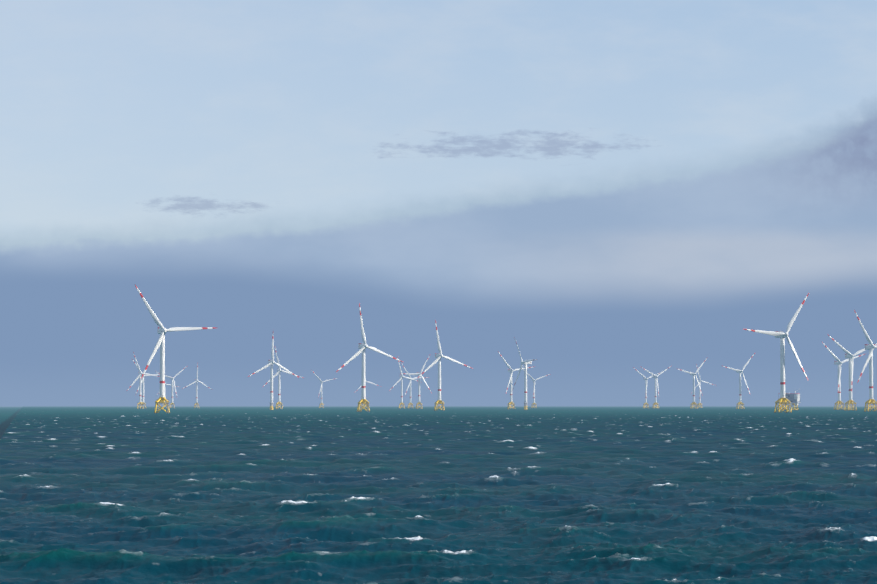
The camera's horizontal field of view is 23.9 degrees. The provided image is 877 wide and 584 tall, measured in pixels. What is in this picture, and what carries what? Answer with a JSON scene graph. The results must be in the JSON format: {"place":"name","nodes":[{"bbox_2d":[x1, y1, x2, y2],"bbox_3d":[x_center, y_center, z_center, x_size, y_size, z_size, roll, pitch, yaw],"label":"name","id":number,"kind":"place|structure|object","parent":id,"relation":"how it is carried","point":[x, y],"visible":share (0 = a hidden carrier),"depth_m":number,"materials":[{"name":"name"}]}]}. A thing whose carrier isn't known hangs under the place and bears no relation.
{"place":"outdoors","nodes":[
{"label":"outdoors","id":0,"kind":"place"},
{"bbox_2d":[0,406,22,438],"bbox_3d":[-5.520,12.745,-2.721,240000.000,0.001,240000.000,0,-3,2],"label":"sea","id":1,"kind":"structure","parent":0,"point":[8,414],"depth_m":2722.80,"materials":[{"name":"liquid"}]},
{"bbox_2d":[128,352,159,408],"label":"wind turbine","id":2,"kind":"object","parent":1,"relation":"on","point":[140,373],"visible":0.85,"depth_m":5542.83,"materials":[{"name":"white paint"}]},
{"bbox_2d":[132,359,159,408],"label":"wind turbine","id":3,"kind":"object","parent":1,"relation":"on","point":[142,381],"visible":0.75,"depth_m":6011.90,"materials":[{"name":"white paint"}]},
{"bbox_2d":[156,383,178,407],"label":"wind turbine","id":4,"kind":"object","parent":1,"relation":"on","point":[165,392],"visible":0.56,"depth_m":8371.41,"materials":[{"name":"white paint"}]},
{"bbox_2d":[157,366,186,407],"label":"wind turbine","id":5,"kind":"object","parent":1,"relation":"on","point":[172,379],"visible":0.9,"depth_m":6564.58,"materials":[{"name":"white paint"}]},
{"bbox_2d":[135,285,215,412],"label":"wind turbine","id":6,"kind":"object","parent":1,"relation":"on","point":[161,330],"visible":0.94,"depth_m":2381.70,"materials":[{"name":"white paint"}]},
{"bbox_2d":[182,363,210,407],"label":"wind turbine","id":7,"kind":"object","parent":1,"relation":"on","point":[196,403],"visible":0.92,"depth_m":7110.59,"materials":[{"name":"white paint"}]},
{"bbox_2d":[248,335,298,409],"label":"wind turbine","id":8,"kind":"object","parent":1,"relation":"on","point":[270,364],"visible":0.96,"depth_m":4095.88,"materials":[{"name":"white paint"}]},
{"bbox_2d":[263,348,302,408],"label":"wind turbine","id":9,"kind":"object","parent":1,"relation":"on","point":[279,370],"visible":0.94,"depth_m":5070.12,"materials":[{"name":"white paint"}]},
{"bbox_2d":[312,371,336,407],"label":"wind turbine","id":10,"kind":"object","parent":1,"relation":"on","point":[321,382],"visible":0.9,"depth_m":7533.47,"materials":[{"name":"white paint"}]},
{"bbox_2d":[354,378,381,407],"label":"wind turbine","id":11,"kind":"object","parent":1,"relation":"on","point":[360,386],"visible":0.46,"depth_m":7337.97,"materials":[{"name":"white paint"}]},
{"bbox_2d":[336,303,402,411],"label":"wind turbine","id":12,"kind":"object","parent":1,"relation":"on","point":[362,348],"visible":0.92,"depth_m":3005.01,"materials":[{"name":"white paint"}]},
{"bbox_2d":[389,356,417,408],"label":"wind turbine","id":13,"kind":"object","parent":1,"relation":"on","point":[401,379],"visible":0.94,"depth_m":6160.83,"materials":[{"name":"white paint"}]},
{"bbox_2d":[402,364,428,407],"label":"wind turbine","id":14,"kind":"object","parent":1,"relation":"on","point":[410,403],"visible":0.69,"depth_m":6640.62,"materials":[{"name":"white paint"}]},
{"bbox_2d":[402,355,431,408],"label":"wind turbine","id":15,"kind":"object","parent":1,"relation":"on","point":[419,402],"visible":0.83,"depth_m":5636.65,"materials":[{"name":"white paint"}]},
{"bbox_2d":[418,320,472,410],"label":"wind turbine","id":16,"kind":"object","parent":1,"relation":"on","point":[438,359],"visible":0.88,"depth_m":3584.30,"materials":[{"name":"white paint"}]},
{"bbox_2d":[498,352,531,408],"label":"wind turbine","id":17,"kind":"object","parent":1,"relation":"on","point":[510,370],"visible":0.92,"depth_m":5111.66,"materials":[{"name":"white paint"}]},
{"bbox_2d":[513,337,536,409],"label":"wind turbine","id":18,"kind":"object","parent":1,"relation":"on","point":[525,363],"visible":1,"depth_m":4136.08,"materials":[{"name":"white paint"}]},
{"bbox_2d":[527,373,549,407],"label":"wind turbine","id":19,"kind":"object","parent":1,"relation":"on","point":[533,403],"visible":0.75,"depth_m":7035.59,"materials":[{"name":"white paint"}]},
{"bbox_2d":[633,367,658,407],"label":"wind turbine","id":20,"kind":"object","parent":1,"relation":"on","point":[645,403],"visible":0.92,"depth_m":6689.96,"materials":[{"name":"white paint"}]},
{"bbox_2d":[640,366,670,408],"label":"wind turbine","id":21,"kind":"object","parent":1,"relation":"on","point":[655,402],"visible":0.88,"depth_m":6163.38,"materials":[{"name":"white paint"}]},
{"bbox_2d":[676,357,707,408],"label":"wind turbine","id":22,"kind":"object","parent":1,"relation":"on","point":[693,402],"visible":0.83,"depth_m":5642.06,"materials":[{"name":"white paint"}]},
{"bbox_2d":[692,364,713,407],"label":"wind turbine","id":23,"kind":"object","parent":1,"relation":"on","point":[699,405],"visible":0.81,"depth_m":7246.08,"materials":[{"name":"white paint"}]},
{"bbox_2d":[723,353,754,408],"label":"wind turbine","id":24,"kind":"object","parent":1,"relation":"on","point":[739,403],"visible":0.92,"depth_m":5181.84,"materials":[{"name":"white paint"}]},
{"bbox_2d":[744,293,808,412],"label":"wind turbine","id":25,"kind":"object","parent":1,"relation":"on","point":[781,335],"visible":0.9,"depth_m":2513.92,"materials":[{"name":"white paint"}]},
{"bbox_2d":[778,389,800,409],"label":"transformer station","id":26,"kind":"object","parent":1,"relation":"on","point":[794,398],"visible":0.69,"depth_m":3991.75,"materials":[{"name":"white paint"}]},
{"bbox_2d":[821,341,864,409],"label":"wind turbine","id":27,"kind":"object","parent":1,"relation":"on","point":[838,362],"visible":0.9,"depth_m":4178.83,"materials":[{"name":"white paint"}]},
{"bbox_2d":[827,334,876,410],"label":"wind turbine","id":28,"kind":"object","parent":1,"relation":"on","point":[849,355],"visible":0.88,"depth_m":3605.44,"materials":[{"name":"white paint"}]},
{"bbox_2d":[854,310,876,411],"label":"wind turbine","id":29,"kind":"object","parent":1,"relation":"on","point":[870,347],"visible":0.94,"depth_m":3048.89,"materials":[{"name":"white paint"}]},
{"bbox_2d":[0,406,876,583],"bbox_3d":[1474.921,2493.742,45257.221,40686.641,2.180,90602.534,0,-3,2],"label":"sea","id":30,"kind":"structure","parent":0,"point":[430,495],"depth_m":201.52,"materials":[{"name":"liquid"}]},
{"bbox_2d":[0,0,876,405],"label":"sky","id":31,"kind":"structure","parent":0,"point":[607,188],"materials":[{"name":"blue"}]}
]}

